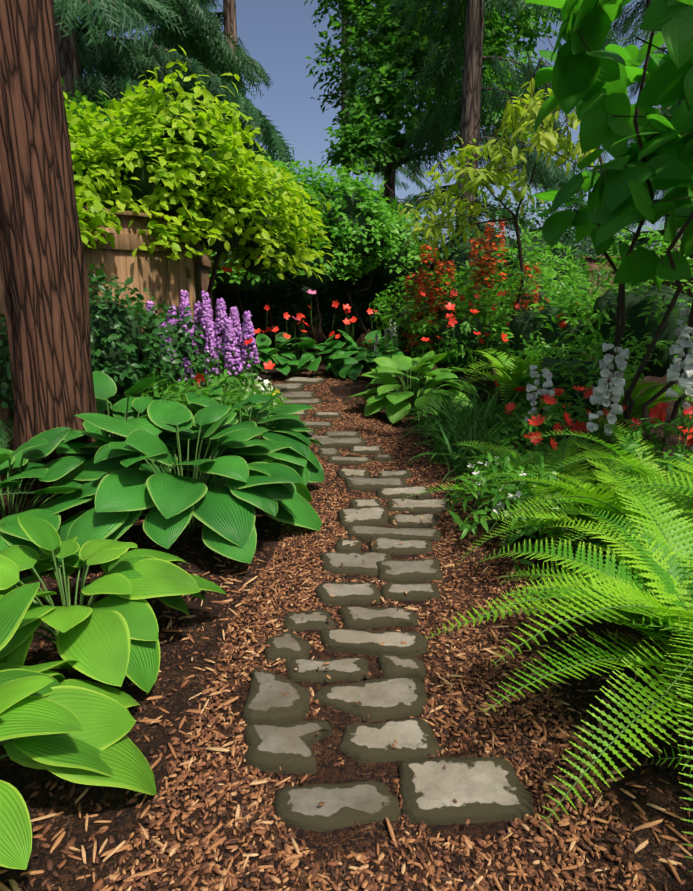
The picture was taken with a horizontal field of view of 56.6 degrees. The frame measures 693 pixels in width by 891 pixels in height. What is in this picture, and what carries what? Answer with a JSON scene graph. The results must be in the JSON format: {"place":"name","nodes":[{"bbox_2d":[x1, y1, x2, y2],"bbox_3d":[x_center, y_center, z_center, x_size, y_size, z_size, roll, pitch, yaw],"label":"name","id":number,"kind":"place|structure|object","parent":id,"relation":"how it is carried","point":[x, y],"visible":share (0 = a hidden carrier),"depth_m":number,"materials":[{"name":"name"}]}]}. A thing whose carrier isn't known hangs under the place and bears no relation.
{"place":"outdoors","nodes":[
{"label":"outdoors","id":0,"kind":"place"},
{"bbox_2d":[0,341,692,890],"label":"ground","id":1,"kind":"structure","parent":0,"point":[124,823],"depth_m":2.38,"materials":[{"name":"brown soil"}]},
{"bbox_2d":[0,418,26,495],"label":"dark fern plants","id":2,"kind":"object","parent":1,"relation":"on","point":[5,440],"visible":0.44,"depth_m":4.62,"materials":[{"name":"green plant"}]},
{"bbox_2d":[0,0,96,516],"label":"tree trunk","id":3,"kind":"object","parent":1,"relation":"on","point":[44,276],"visible":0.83,"depth_m":3.94,"materials":[{"name":"brown plant"}]},
{"bbox_2d":[0,206,199,448],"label":"fence","id":4,"kind":"object","parent":1,"relation":"on","point":[160,274],"visible":0.19,"depth_m":6.02,"materials":[{"name":"brown wood"}]},
{"bbox_2d":[0,261,223,410],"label":"shrub","id":5,"kind":"object","parent":1,"relation":"on","point":[119,340],"visible":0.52,"depth_m":5.36,"materials":[{"name":"green plant"}]},
{"bbox_2d":[0,516,225,869],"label":"hosta plants","id":6,"kind":"object","parent":1,"relation":"on","point":[70,730],"visible":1,"depth_m":2.28,"materials":[{"name":"green plant"}]},
{"bbox_2d":[61,78,196,196],"bbox_3d":[-4.808,-3.232,8.959,4.216,4.831,7.240,3,15,12],"label":"tree","id":7,"kind":"object","parent":1,"relation":"on","point":[78,94],"depth_m":9.74,"materials":[{"name":"green plant"}]},
{"bbox_2d":[0,371,324,570],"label":"hosta plants","id":8,"kind":"object","parent":1,"relation":"on","point":[221,480],"visible":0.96,"depth_m":3.70,"materials":[{"name":"green plant"}]},
{"bbox_2d":[76,0,261,169],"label":"conifer tree","id":9,"kind":"object","parent":1,"relation":"on","point":[228,15],"visible":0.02,"depth_m":16.16,"materials":[{"name":"green plant"}]},
{"bbox_2d":[122,0,222,89],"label":"conifer tree","id":10,"kind":"object","parent":1,"relation":"on","point":[207,7],"depth_m":33.10,"materials":[{"name":"green plant"}]},
{"bbox_2d":[53,0,297,186],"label":"conifer tree","id":11,"kind":"object","parent":1,"relation":"on","point":[114,59],"visible":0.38,"depth_m":11.74,"materials":[{"name":"green plant"}]},
{"bbox_2d":[90,6,273,185],"bbox_3d":[-5.501,-17.488,21.979,9.480,26.100,8.829,0,15,-1],"label":"conifer tree","id":12,"kind":"object","parent":1,"relation":"on","point":[256,66],"depth_m":22.97,"materials":[{"name":"green plant"}]},
{"bbox_2d":[63,45,334,298],"bbox_3d":[-2.244,-1.986,6.402,4.932,3.724,2.395,-12,19,-39],"label":"yellow green shrub","id":13,"kind":"object","parent":1,"relation":"on","point":[159,170],"visible":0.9,"depth_m":6.20,"materials":[{"name":"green plant"}]},
{"bbox_2d":[181,221,219,386],"bbox_3d":[-2.217,-2.216,10.416,0.180,2.120,7.738,-2,15,-8],"label":"fence","id":14,"kind":"object","parent":1,"relation":"on","point":[202,266],"visible":0.12,"depth_m":8.41,"materials":[{"name":"brown wood"}]},
{"bbox_2d":[213,329,404,380],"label":"hosta plants","id":15,"kind":"object","parent":1,"relation":"on","point":[343,363],"visible":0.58,"depth_m":10.06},
{"bbox_2d":[195,149,436,365],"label":"bright shrubs","id":16,"kind":"object","parent":1,"relation":"on","point":[356,227],"visible":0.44,"depth_m":10.77,"materials":[{"name":"green plant"}]},
{"bbox_2d":[331,3,427,241],"bbox_3d":[1.929,-22.630,33.873,5.816,30.100,10.466,0,15,-1],"label":"conifer tree","id":17,"kind":"object","parent":1,"relation":"on","point":[417,181],"visible":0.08,"depth_m":34.11,"materials":[{"name":"green plant"}]},
{"bbox_2d":[102,350,692,592],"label":"ground cover plants","id":18,"kind":"object","parent":1,"relation":"on","point":[242,382],"visible":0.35,"depth_m":4.45,"materials":[{"name":"green plant"}]},
{"bbox_2d":[107,218,692,542],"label":"flowering plants","id":19,"kind":"object","parent":1,"relation":"on","point":[232,335],"visible":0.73,"depth_m":6.03,"materials":[{"name":"plant"}]},
{"bbox_2d":[216,183,619,350],"bbox_3d":[0.409,-3.406,12.658,9.809,3.184,2.824,1,15,4],"label":"dark hedge","id":20,"kind":"object","parent":1,"relation":"on","point":[291,298],"visible":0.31,"depth_m":12.47,"materials":[{"name":"green plant"}]},
{"bbox_2d":[344,351,494,423],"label":"hosta plants","id":21,"kind":"object","parent":1,"relation":"on","point":[386,372],"visible":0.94,"depth_m":7.24,"materials":[{"name":"green plant"}]},
{"bbox_2d":[237,256,620,348],"bbox_3d":[2.017,-3.313,14.656,9.752,2.120,0.180,-2,15,-7],"label":"fence","id":22,"kind":"object","parent":1,"relation":"on","point":[322,338],"visible":0.06,"depth_m":14.73,"materials":[{"name":"brown wood"}]},
{"bbox_2d":[304,0,562,213],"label":"deciduous tree","id":23,"kind":"object","parent":1,"relation":"on","point":[360,135],"visible":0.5,"depth_m":14.31,"materials":[{"name":"green plant"}]},
{"bbox_2d":[344,7,592,247],"bbox_3d":[4.094,-17.181,20.793,9.977,26.100,7.373,8,16,27],"label":"conifer tree","id":24,"kind":"object","parent":1,"relation":"on","point":[535,179],"visible":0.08,"depth_m":22.25,"materials":[{"name":"green plant"}]},
{"bbox_2d":[347,0,620,232],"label":"conifer tree","id":25,"kind":"object","parent":1,"relation":"on","point":[469,114],"visible":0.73,"depth_m":12.50,"materials":[{"name":"green plant"}]},
{"bbox_2d":[384,37,603,318],"bbox_3d":[1.567,-2.324,7.183,2.478,3.954,1.650,3,15,12],"label":"small tree","id":26,"kind":"object","parent":1,"relation":"on","point":[549,141],"visible":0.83,"depth_m":7.05,"materials":[{"name":"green plant"}]},
{"bbox_2d":[369,219,692,420],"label":"shrubs","id":27,"kind":"object","parent":1,"relation":"on","point":[530,339],"visible":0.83,"depth_m":7.19,"materials":[{"name":"green plant"}]},
{"bbox_2d":[390,374,692,541],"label":"strap leaf plants","id":28,"kind":"object","parent":1,"relation":"on","point":[457,428],"visible":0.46,"depth_m":5.72,"materials":[{"name":"green plant"}]},
{"bbox_2d":[403,416,692,871],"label":"fern plants","id":29,"kind":"object","parent":1,"relation":"on","point":[657,605],"visible":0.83,"depth_m":2.55,"materials":[{"name":"green plant"}]},
{"bbox_2d":[448,348,692,424],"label":"fern plants","id":30,"kind":"object","parent":1,"relation":"on","point":[512,373],"visible":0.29,"depth_m":6.24,"materials":[{"name":"green plant"}]},
{"bbox_2d":[525,0,692,455],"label":"tree","id":31,"kind":"object","parent":1,"relation":"on","point":[588,77],"visible":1,"depth_m":4.27,"materials":[{"name":"green plant"}]},
{"bbox_2d":[552,0,684,255],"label":"conifer tree","id":32,"kind":"object","parent":1,"relation":"on","point":[624,29],"visible":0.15,"depth_m":18.02,"materials":[{"name":"green plant"}]},
{"bbox_2d":[583,82,678,255],"bbox_3d":[15.027,-20.785,26.738,11.015,30.100,10.321,0,15,-1],"label":"conifer tree","id":33,"kind":"object","parent":1,"relation":"on","point":[637,84],"visible":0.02,"depth_m":29.15,"materials":[{"name":"grey plant"}]},
{"bbox_2d":[642,254,692,357],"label":"fence","id":34,"kind":"object","parent":1,"relation":"on","point":[688,290],"depth_m":12.46,"materials":[{"name":"brown wood"}]},
{"bbox_2d":[0,366,692,890],"bbox_3d":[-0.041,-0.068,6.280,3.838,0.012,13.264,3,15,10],"label":"mulch path","id":35,"kind":"structure","parent":0,"point":[360,838],"depth_m":2.06,"materials":[{"name":"brown wood"}]},
{"bbox_2d":[242,377,533,831],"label":"stepping stones","id":36,"kind":"object","parent":35,"relation":"on","point":[277,731],"visible":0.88,"depth_m":2.38,"materials":[{"name":"grey stone"}]},
{"bbox_2d":[78,0,666,255],"label":"sky","id":37,"kind":"structure","parent":0,"point":[278,34],"materials":[{"name":"blue"}]}
]}

